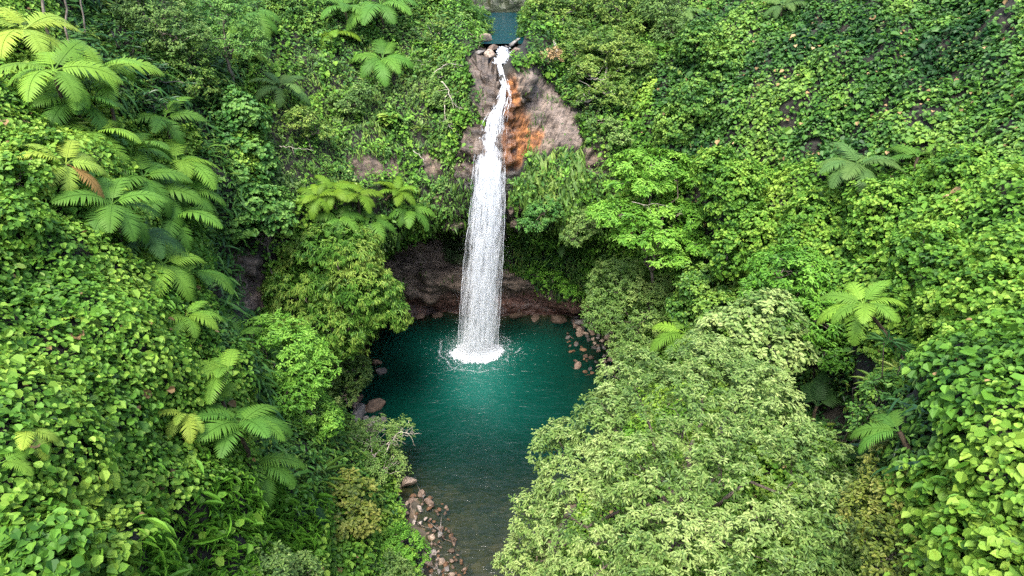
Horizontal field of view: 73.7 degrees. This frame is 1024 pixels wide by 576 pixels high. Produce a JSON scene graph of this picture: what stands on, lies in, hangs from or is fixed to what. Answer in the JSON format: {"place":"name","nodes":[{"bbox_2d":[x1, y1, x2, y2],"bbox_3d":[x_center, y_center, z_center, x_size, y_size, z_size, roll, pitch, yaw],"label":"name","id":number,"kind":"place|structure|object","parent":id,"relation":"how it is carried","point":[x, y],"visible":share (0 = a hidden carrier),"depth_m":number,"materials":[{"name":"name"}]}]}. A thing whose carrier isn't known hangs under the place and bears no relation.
{"place":"outdoors","nodes":[
{"label":"outdoors","id":0,"kind":"place"},
{"bbox_2d":[342,312,619,575],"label":"stream bed","id":1,"kind":"object","parent":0,"point":[479,514],"visible":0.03,"depth_m":44.39,"materials":[{"name":"stone"}]},
{"bbox_2d":[353,316,603,482],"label":"water","id":2,"kind":"structure","parent":1,"relation":"on","point":[475,425],"depth_m":53.85,"materials":[{"name":"teal liquid"}]},
{"bbox_2d":[399,335,523,373],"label":"foam","id":3,"kind":"object","parent":2,"relation":"on","point":[483,358],"visible":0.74,"depth_m":57.75,"materials":[{"name":"white liquid"}]},
{"bbox_2d":[172,0,827,348],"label":"cliff","id":4,"kind":"structure","parent":0,"point":[430,295],"depth_m":53.08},
{"bbox_2d":[228,9,281,39],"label":"tree fern","id":5,"kind":"object","parent":4,"relation":"on","point":[263,17],"visible":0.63,"depth_m":51.08,"materials":[{"name":"green plant"}]},
{"bbox_2d":[247,72,310,107],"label":"tree fern","id":6,"kind":"object","parent":4,"relation":"on","point":[286,81],"visible":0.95,"depth_m":48.96,"materials":[{"name":"green plant"}]},
{"bbox_2d":[259,0,326,35],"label":"tree","id":7,"kind":"object","parent":4,"relation":"on","point":[281,4],"visible":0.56,"depth_m":53.55,"materials":[{"name":"green plant"}]},
{"bbox_2d":[324,79,378,113],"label":"shrub","id":8,"kind":"object","parent":4,"relation":"on","point":[352,97],"visible":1,"depth_m":51.28,"materials":[{"name":"green plant"}]},
{"bbox_2d":[349,39,414,86],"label":"tree fern","id":9,"kind":"object","parent":4,"relation":"on","point":[383,47],"visible":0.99,"depth_m":53.03,"materials":[{"name":"green plant"}]},
{"bbox_2d":[346,0,419,39],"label":"tree fern","id":10,"kind":"object","parent":4,"relation":"on","point":[368,8],"visible":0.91,"depth_m":53.90,"materials":[{"name":"green plant"}]},
{"bbox_2d":[387,202,435,230],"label":"tree fern","id":11,"kind":"object","parent":4,"relation":"on","point":[406,215],"visible":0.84,"depth_m":50.98,"materials":[{"name":"green plant"}]},
{"bbox_2d":[381,216,477,259],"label":"hanging ferns","id":12,"kind":"object","parent":4,"relation":"hanging from","point":[398,242],"visible":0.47,"depth_m":53.57,"materials":[{"name":"green plant"}]},
{"bbox_2d":[410,18,465,99],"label":"tree","id":13,"kind":"object","parent":4,"relation":"on","point":[435,83],"visible":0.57,"depth_m":53.94,"materials":[{"name":"green plant"}]},
{"bbox_2d":[258,39,621,304],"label":"cliff vegetation","id":14,"kind":"object","parent":4,"relation":"attached to","point":[354,126],"visible":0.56,"depth_m":52.35,"materials":[{"name":"green plant"}]},
{"bbox_2d":[259,0,679,311],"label":"cliff vegetation","id":15,"kind":"object","parent":4,"relation":"attached to","point":[335,164],"visible":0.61,"depth_m":52.90,"materials":[{"name":"green plant"}]},
{"bbox_2d":[457,64,510,364],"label":"waterfall","id":16,"kind":"structure","parent":4,"relation":"on","point":[487,196],"depth_m":53.41,"materials":[{"name":"white liquid"}]},
{"bbox_2d":[478,13,523,43],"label":"water","id":17,"kind":"structure","parent":4,"relation":"on","point":[504,24],"depth_m":61.14,"materials":[{"name":"teal liquid"}]},
{"bbox_2d":[515,197,564,232],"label":"shrub","id":18,"kind":"object","parent":4,"relation":"on","point":[529,213],"visible":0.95,"depth_m":51.19,"materials":[{"name":"green plant"}]},
{"bbox_2d":[499,235,591,299],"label":"cliff vegetation","id":19,"kind":"object","parent":4,"relation":"attached to","point":[515,251],"visible":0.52,"depth_m":59.87,"materials":[{"name":"green plant"}]},
{"bbox_2d":[524,264,585,301],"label":"shrub","id":20,"kind":"object","parent":4,"relation":"on","point":[558,278],"visible":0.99,"depth_m":58.51,"materials":[{"name":"green plant"}]},
{"bbox_2d":[510,145,606,244],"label":"hanging ferns","id":21,"kind":"object","parent":4,"relation":"hanging from","point":[562,192],"visible":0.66,"depth_m":51.99,"materials":[{"name":"green plant"}]},
{"bbox_2d":[520,0,598,49],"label":"tree","id":22,"kind":"object","parent":4,"relation":"on","point":[573,27],"visible":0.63,"depth_m":57.30,"materials":[{"name":"green plant"}]},
{"bbox_2d":[558,209,602,247],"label":"shrub","id":23,"kind":"object","parent":4,"relation":"on","point":[569,229],"visible":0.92,"depth_m":50.89,"materials":[{"name":"green plant"}]},
{"bbox_2d":[573,99,638,148],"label":"shrub","id":24,"kind":"object","parent":4,"relation":"on","point":[616,139],"visible":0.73,"depth_m":51.46,"materials":[{"name":"green plant"}]},
{"bbox_2d":[567,25,657,106],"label":"tree","id":25,"kind":"object","parent":4,"relation":"on","point":[606,44],"visible":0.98,"depth_m":52.85,"materials":[{"name":"green plant"}]},
{"bbox_2d":[574,0,671,33],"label":"tree","id":26,"kind":"object","parent":4,"relation":"on","point":[601,8],"visible":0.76,"depth_m":57.56,"materials":[{"name":"green plant"}]},
{"bbox_2d":[632,0,690,45],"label":"shrub","id":27,"kind":"object","parent":4,"relation":"on","point":[662,25],"visible":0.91,"depth_m":55.03,"materials":[{"name":"green plant"}]},
{"bbox_2d":[669,18,746,85],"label":"vine draped tree","id":28,"kind":"object","parent":4,"relation":"on","point":[692,36],"visible":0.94,"depth_m":50.67,"materials":[{"name":"green plant"}]},
{"bbox_2d":[651,0,1023,168],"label":"vine leaves","id":29,"kind":"object","parent":4,"relation":"on","point":[870,41],"visible":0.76,"depth_m":43.84,"materials":[{"name":"green plant"}]},
{"bbox_2d":[0,0,1023,575],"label":"hillside","id":30,"kind":"structure","parent":0,"point":[252,266],"depth_m":40.57,"materials":[{"name":"green plant"}]},
{"bbox_2d":[0,123,71,253],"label":"vine draped tree","id":31,"kind":"object","parent":30,"relation":"on","point":[36,168],"visible":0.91,"depth_m":25.89,"materials":[{"name":"green plant"}]},
{"bbox_2d":[15,428,59,460],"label":"tree fern","id":32,"kind":"object","parent":30,"relation":"on","point":[35,435],"visible":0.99,"depth_m":17.40,"materials":[{"name":"green plant"}]},
{"bbox_2d":[0,7,82,66],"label":"tree fern","id":33,"kind":"object","parent":30,"relation":"on","point":[36,23],"visible":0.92,"depth_m":33.63,"materials":[{"name":"green plant"}]},
{"bbox_2d":[0,38,122,120],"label":"tree fern","id":34,"kind":"object","parent":30,"relation":"on","point":[74,91],"visible":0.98,"depth_m":31.67,"materials":[{"name":"green plant"}]},
{"bbox_2d":[14,139,108,198],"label":"tree fern","id":35,"kind":"object","parent":30,"relation":"on","point":[67,169],"visible":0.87,"depth_m":27.85,"materials":[{"name":"green plant"}]},
{"bbox_2d":[0,498,141,575],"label":"vine draped tree","id":36,"kind":"object","parent":30,"relation":"on","point":[64,541],"visible":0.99,"depth_m":15.82,"materials":[{"name":"green plant"}]},
{"bbox_2d":[19,79,126,135],"bbox_3d":[-20.890,-8.225,32.670,4.276,3.197,2.940,-12,32,-20],"label":"tree fern","id":37,"kind":"object","parent":30,"relation":"on","point":[56,104],"visible":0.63,"depth_m":32.05,"materials":[{"name":"green plant"}]},
{"bbox_2d":[43,119,148,174],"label":"tree fern","id":38,"kind":"object","parent":30,"relation":"on","point":[128,135],"visible":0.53,"depth_m":32.58,"materials":[{"name":"green plant"}]},
{"bbox_2d":[44,44,164,134],"bbox_3d":[-20.752,-9.560,35.422,5.557,5.695,4.198,-21,36,-32],"label":"tree fern","id":39,"kind":"object","parent":30,"relation":"on","point":[106,90],"visible":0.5,"depth_m":34.41,"materials":[{"name":"green plant"}]},
{"bbox_2d":[50,177,167,258],"bbox_3d":[-17.022,-2.709,29.247,3.708,4.131,4.495,12,32,20],"label":"tree fern","id":40,"kind":"object","parent":30,"relation":"on","point":[110,213],"visible":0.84,"depth_m":28.35,"materials":[{"name":"green plant"}]},
{"bbox_2d":[110,132,173,175],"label":"tree fern","id":41,"kind":"object","parent":30,"relation":"on","point":[166,154],"visible":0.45,"depth_m":35.23,"materials":[{"name":"green plant"}]},
{"bbox_2d":[0,0,284,575],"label":"vine leaves","id":42,"kind":"object","parent":30,"relation":"on","point":[16,352],"visible":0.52,"depth_m":23.97,"materials":[{"name":"green plant"}]},
{"bbox_2d":[119,218,185,267],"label":"tree fern","id":43,"kind":"object","parent":30,"relation":"on","point":[155,244],"visible":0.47,"depth_m":30.19,"materials":[{"name":"green plant"}]},
{"bbox_2d":[115,150,192,217],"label":"tree fern","id":44,"kind":"object","parent":30,"relation":"on","point":[152,186],"visible":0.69,"depth_m":33.63,"materials":[{"name":"green plant"}]},
{"bbox_2d":[109,0,215,58],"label":"tree","id":45,"kind":"object","parent":30,"relation":"on","point":[137,6],"visible":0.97,"depth_m":42.02,"materials":[{"name":"green plant"}]},
{"bbox_2d":[128,243,206,301],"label":"tree fern","id":46,"kind":"object","parent":30,"relation":"on","point":[175,271],"visible":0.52,"depth_m":30.66,"materials":[{"name":"green plant"}]},
{"bbox_2d":[129,96,206,157],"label":"tree fern","id":47,"kind":"object","parent":30,"relation":"on","point":[157,121],"visible":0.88,"depth_m":38.76,"materials":[{"name":"green plant"}]},
{"bbox_2d":[133,170,202,227],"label":"tree fern","id":48,"kind":"object","parent":30,"relation":"on","point":[178,191],"visible":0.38,"depth_m":34.20,"materials":[{"name":"green plant"}]},
{"bbox_2d":[35,0,313,518],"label":"shade ferns","id":49,"kind":"object","parent":30,"relation":"on","point":[235,307],"visible":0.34,"depth_m":41.47,"materials":[{"name":"green plant"}]},
{"bbox_2d":[151,409,204,443],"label":"tree fern","id":50,"kind":"object","parent":30,"relation":"on","point":[188,419],"visible":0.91,"depth_m":24.82,"materials":[{"name":"green plant"}]},
{"bbox_2d":[144,139,223,189],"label":"tree fern","id":51,"kind":"object","parent":30,"relation":"on","point":[186,163],"visible":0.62,"depth_m":37.60,"materials":[{"name":"green plant"}]},
{"bbox_2d":[145,183,222,268],"bbox_3d":[-17.281,-2.608,35.408,5.431,4.742,4.551,0,30,0],"label":"tree fern","id":52,"kind":"object","parent":30,"relation":"on","point":[172,228],"visible":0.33,"depth_m":34.32,"materials":[{"name":"green plant"}]},
{"bbox_2d":[157,40,223,99],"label":"shrub","id":53,"kind":"object","parent":30,"relation":"on","point":[198,85],"visible":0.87,"depth_m":42.88,"materials":[{"name":"green plant"}]},
{"bbox_2d":[161,166,226,219],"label":"tree fern","id":54,"kind":"object","parent":30,"relation":"on","point":[183,203],"visible":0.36,"depth_m":37.58,"materials":[{"name":"green plant"}]},
{"bbox_2d":[164,301,226,344],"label":"tree fern","id":55,"kind":"object","parent":30,"relation":"on","point":[197,315],"visible":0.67,"depth_m":29.89,"materials":[{"name":"green plant"}]},
{"bbox_2d":[175,262,234,294],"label":"tree fern","id":56,"kind":"object","parent":30,"relation":"on","point":[210,276],"visible":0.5,"depth_m":34.35,"materials":[{"name":"green plant"}]},
{"bbox_2d":[189,349,240,404],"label":"tree fern","id":57,"kind":"object","parent":30,"relation":"on","point":[211,368],"visible":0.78,"depth_m":27.87,"materials":[{"name":"green plant"}]},
{"bbox_2d":[178,0,271,83],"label":"tree","id":58,"kind":"object","parent":30,"relation":"on","point":[223,5],"visible":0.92,"depth_m":45.20,"materials":[{"name":"green plant"}]},
{"bbox_2d":[122,467,334,575],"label":"bamboo grass","id":59,"kind":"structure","parent":30,"relation":"on","point":[167,565],"depth_m":24.94,"materials":[{"name":"green plant"}]},
{"bbox_2d":[135,474,327,575],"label":"vine leaves","id":60,"kind":"object","parent":30,"relation":"on","point":[147,528],"visible":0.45,"depth_m":24.51,"materials":[{"name":"green plant"}]},
{"bbox_2d":[185,403,292,467],"bbox_3d":[-11.100,6.858,28.090,4.295,5.633,4.033,0,30,0],"label":"tree fern","id":61,"kind":"object","parent":30,"relation":"on","point":[254,421],"visible":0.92,"depth_m":26.69,"materials":[{"name":"green plant"}]},
{"bbox_2d":[209,84,278,196],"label":"tree","id":62,"kind":"object","parent":30,"relation":"on","point":[246,107],"visible":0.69,"depth_m":44.32,"materials":[{"name":"green plant"}]},
{"bbox_2d":[223,179,298,273],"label":"tree","id":63,"kind":"object","parent":30,"relation":"on","point":[281,217],"visible":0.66,"depth_m":43.89,"materials":[{"name":"green plant"}]},
{"bbox_2d":[235,452,305,506],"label":"tree fern","id":64,"kind":"object","parent":30,"relation":"on","point":[266,463],"visible":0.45,"depth_m":28.77,"materials":[{"name":"green plant"}]},
{"bbox_2d":[237,536,325,575],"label":"shrub","id":65,"kind":"object","parent":30,"relation":"on","point":[292,565],"visible":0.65,"depth_m":26.60,"materials":[{"name":"green plant"}]},
{"bbox_2d":[236,307,345,441],"bbox_3d":[-13.741,5.157,38.694,8.012,6.279,7.237,21,36,32],"label":"tree","id":66,"kind":"object","parent":30,"relation":"on","point":[305,360],"visible":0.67,"depth_m":38.05,"materials":[{"name":"green plant"}]},
{"bbox_2d":[281,104,334,153],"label":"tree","id":67,"kind":"object","parent":30,"relation":"on","point":[304,120],"visible":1,"depth_m":48.35,"materials":[{"name":"green plant"}]},
{"bbox_2d":[295,183,336,219],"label":"tree fern","id":68,"kind":"object","parent":30,"relation":"on","point":[309,195],"visible":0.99,"depth_m":47.23,"materials":[{"name":"green plant"}]},
{"bbox_2d":[311,175,357,218],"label":"tree fern","id":69,"kind":"object","parent":30,"relation":"on","point":[342,195],"visible":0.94,"depth_m":48.02,"materials":[{"name":"green plant"}]},
{"bbox_2d":[256,220,413,378],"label":"tree","id":70,"kind":"object","parent":30,"relation":"on","point":[313,286],"visible":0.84,"depth_m":46.09,"materials":[{"name":"green plant"}]},
{"bbox_2d":[312,204,364,240],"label":"tree fern","id":71,"kind":"object","parent":30,"relation":"on","point":[344,215],"visible":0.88,"depth_m":48.12,"materials":[{"name":"green plant"}]},
{"bbox_2d":[326,346,373,407],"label":"tree","id":72,"kind":"object","parent":30,"relation":"on","point":[365,376],"visible":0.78,"depth_m":48.92,"materials":[{"name":"green plant"}]},
{"bbox_2d":[322,467,383,551],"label":"shrub","id":73,"kind":"object","parent":30,"relation":"on","point":[355,526],"visible":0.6,"depth_m":36.43,"materials":[{"name":"green plant"}]},
{"bbox_2d":[335,182,383,218],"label":"tree fern","id":74,"kind":"object","parent":30,"relation":"on","point":[367,200],"visible":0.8,"depth_m":48.96,"materials":[{"name":"green plant"}]},
{"bbox_2d":[344,413,417,493],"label":"shrub","id":75,"kind":"object","parent":30,"relation":"on","point":[393,430],"visible":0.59,"depth_m":43.84,"materials":[{"name":"green plant"}]},
{"bbox_2d":[359,548,425,575],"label":"shrub","id":76,"kind":"object","parent":30,"relation":"on","point":[403,564],"visible":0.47,"depth_m":37.36,"materials":[{"name":"green plant"}]},
{"bbox_2d":[379,519,431,566],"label":"shrub","id":77,"kind":"object","parent":30,"relation":"on","point":[404,533],"visible":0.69,"depth_m":38.93,"materials":[{"name":"green plant"}]},
{"bbox_2d":[51,0,955,517],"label":"undergrowth","id":78,"kind":"object","parent":30,"relation":"on","point":[931,438],"visible":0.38,"depth_m":41.62,"materials":[{"name":"green plant"}]},
{"bbox_2d":[0,0,1023,575],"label":"mixed creepers","id":79,"kind":"object","parent":30,"relation":"on","point":[764,496],"visible":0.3,"depth_m":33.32,"materials":[{"name":"green plant"}]},
{"bbox_2d":[0,0,1023,571],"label":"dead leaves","id":80,"kind":"object","parent":30,"relation":"on","point":[232,402],"visible":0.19,"depth_m":33.64,"materials":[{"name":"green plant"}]},
{"bbox_2d":[578,255,677,366],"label":"tree","id":81,"kind":"object","parent":30,"relation":"on","point":[661,288],"visible":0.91,"depth_m":50.47,"materials":[{"name":"green plant"}]},
{"bbox_2d":[274,38,1023,575],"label":"vine leaves","id":82,"kind":"object","parent":30,"relation":"on","point":[996,362],"visible":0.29,"depth_m":31.52,"materials":[{"name":"green plant"}]},
{"bbox_2d":[585,147,715,337],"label":"tree","id":83,"kind":"object","parent":30,"relation":"on","point":[671,247],"visible":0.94,"depth_m":47.42,"materials":[{"name":"green plant"}]},
{"bbox_2d":[649,311,696,363],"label":"tree fern","id":84,"kind":"object","parent":30,"relation":"on","point":[658,341],"visible":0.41,"depth_m":45.87,"materials":[{"name":"green plant"}]},
{"bbox_2d":[490,331,884,575],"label":"tree","id":85,"kind":"object","parent":30,"relation":"on","point":[679,527],"visible":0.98,"depth_m":24.92,"materials":[{"name":"green plant"}]},
{"bbox_2d":[651,77,724,146],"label":"vine draped tree","id":86,"kind":"object","parent":30,"relation":"on","point":[690,98],"visible":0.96,"depth_m":48.77,"materials":[{"name":"green plant"}]},
{"bbox_2d":[664,261,739,333],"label":"vine draped tree","id":87,"kind":"object","parent":30,"relation":"on","point":[694,302],"visible":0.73,"depth_m":44.98,"materials":[{"name":"green plant"}]},
{"bbox_2d":[686,144,783,281],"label":"vine draped tree","id":88,"kind":"object","parent":30,"relation":"on","point":[727,243],"visible":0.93,"depth_m":42.67,"materials":[{"name":"green plant"}]},
{"bbox_2d":[685,287,822,459],"bbox_3d":[11.523,5.703,34.395,5.874,11.436,6.025,0,30,0],"label":"tree","id":89,"kind":"object","parent":30,"relation":"on","point":[764,307],"visible":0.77,"depth_m":31.88,"materials":[{"name":"green plant"}]},
{"bbox_2d":[736,242,857,374],"bbox_3d":[15.915,2.649,37.506,6.136,8.944,8.205,-21,36,-32],"label":"tree","id":90,"kind":"object","parent":30,"relation":"on","point":[810,306],"visible":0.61,"depth_m":35.66,"materials":[{"name":"green plant"}]},
{"bbox_2d":[773,185,858,268],"bbox_3d":[17.743,-3.174,39.111,4.728,4.852,6.339,0,30,0],"label":"vine draped tree","id":91,"kind":"object","parent":30,"relation":"on","point":[789,233],"visible":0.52,"depth_m":38.80,"materials":[{"name":"green plant"}]},
{"bbox_2d":[787,372,846,421],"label":"tree fern","id":92,"kind":"object","parent":30,"relation":"on","point":[820,395],"visible":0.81,"depth_m":35.09,"materials":[{"name":"green plant"}]},
{"bbox_2d":[816,280,907,358],"bbox_3d":[15.282,1.649,29.623,4.062,3.769,3.232,-6,31,-10],"label":"tree fern","id":93,"kind":"object","parent":30,"relation":"on","point":[865,310],"visible":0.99,"depth_m":28.84,"materials":[{"name":"green plant"}]},
{"bbox_2d":[818,142,906,196],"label":"tree fern","id":94,"kind":"object","parent":30,"relation":"on","point":[847,164],"visible":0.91,"depth_m":37.56,"materials":[{"name":"green plant"}]},
{"bbox_2d":[791,324,950,476],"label":"shade ferns","id":95,"kind":"object","parent":30,"relation":"on","point":[911,463],"visible":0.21,"depth_m":21.91,"materials":[{"name":"green plant"}]},
{"bbox_2d":[834,435,924,575],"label":"shrub","id":96,"kind":"object","parent":30,"relation":"on","point":[874,486],"visible":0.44,"depth_m":21.03,"materials":[{"name":"green plant"}]},
{"bbox_2d":[844,360,916,475],"bbox_3d":[15.595,6.176,28.549,4.060,7.479,3.092,0,30,0],"label":"shrub","id":97,"kind":"object","parent":30,"relation":"on","point":[869,393],"visible":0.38,"depth_m":27.57,"materials":[{"name":"green plant"}]},
{"bbox_2d":[850,409,911,457],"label":"tree fern","id":98,"kind":"object","parent":30,"relation":"on","point":[886,427],"visible":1,"depth_m":21.41,"materials":[{"name":"green plant"}]},
{"bbox_2d":[839,174,933,259],"bbox_3d":[19.768,-3.423,35.452,4.558,4.314,5.635,-11,32,-18],"label":"vine draped tree","id":99,"kind":"object","parent":30,"relation":"on","point":[859,207],"visible":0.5,"depth_m":35.26,"materials":[{"name":"green plant"}]},
{"bbox_2d":[852,316,965,463],"bbox_3d":[16.086,5.206,28.228,4.497,10.177,3.781,17,34,27],"label":"spiky shrub","id":100,"kind":"object","parent":30,"relation":"on","point":[888,341],"visible":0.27,"depth_m":26.37,"materials":[{"name":"green plant"}]},
{"bbox_2d":[878,219,980,314],"bbox_3d":[18.585,-0.672,29.897,3.939,4.119,5.633,0,30,0],"label":"vine draped tree","id":101,"kind":"object","parent":30,"relation":"on","point":[938,248],"visible":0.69,"depth_m":29.76,"materials":[{"name":"green plant"}]},
{"bbox_2d":[905,285,963,351],"bbox_3d":[17.447,2.200,26.322,3.415,3.334,6.197,0,30,0],"label":"vine draped tree","id":102,"kind":"object","parent":30,"relation":"on","point":[921,322],"visible":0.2,"depth_m":27.17,"materials":[{"name":"green plant"}]},
{"bbox_2d":[913,143,1011,199],"bbox_3d":[22.997,-4.509,33.691,4.659,4.678,6.595,0,30,0],"label":"vine draped tree","id":103,"kind":"object","parent":30,"relation":"on","point":[965,155],"visible":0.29,"depth_m":33.62,"materials":[{"name":"green plant"}]},
{"bbox_2d":[906,450,1023,575],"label":"vine draped tree","id":104,"kind":"object","parent":30,"relation":"on","point":[962,543],"visible":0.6,"depth_m":16.95,"materials":[{"name":"green plant"}]},
{"bbox_2d":[929,222,1023,326],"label":"vine draped tree","id":105,"kind":"object","parent":30,"relation":"on","point":[998,266],"visible":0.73,"depth_m":25.15,"materials":[{"name":"green plant"}]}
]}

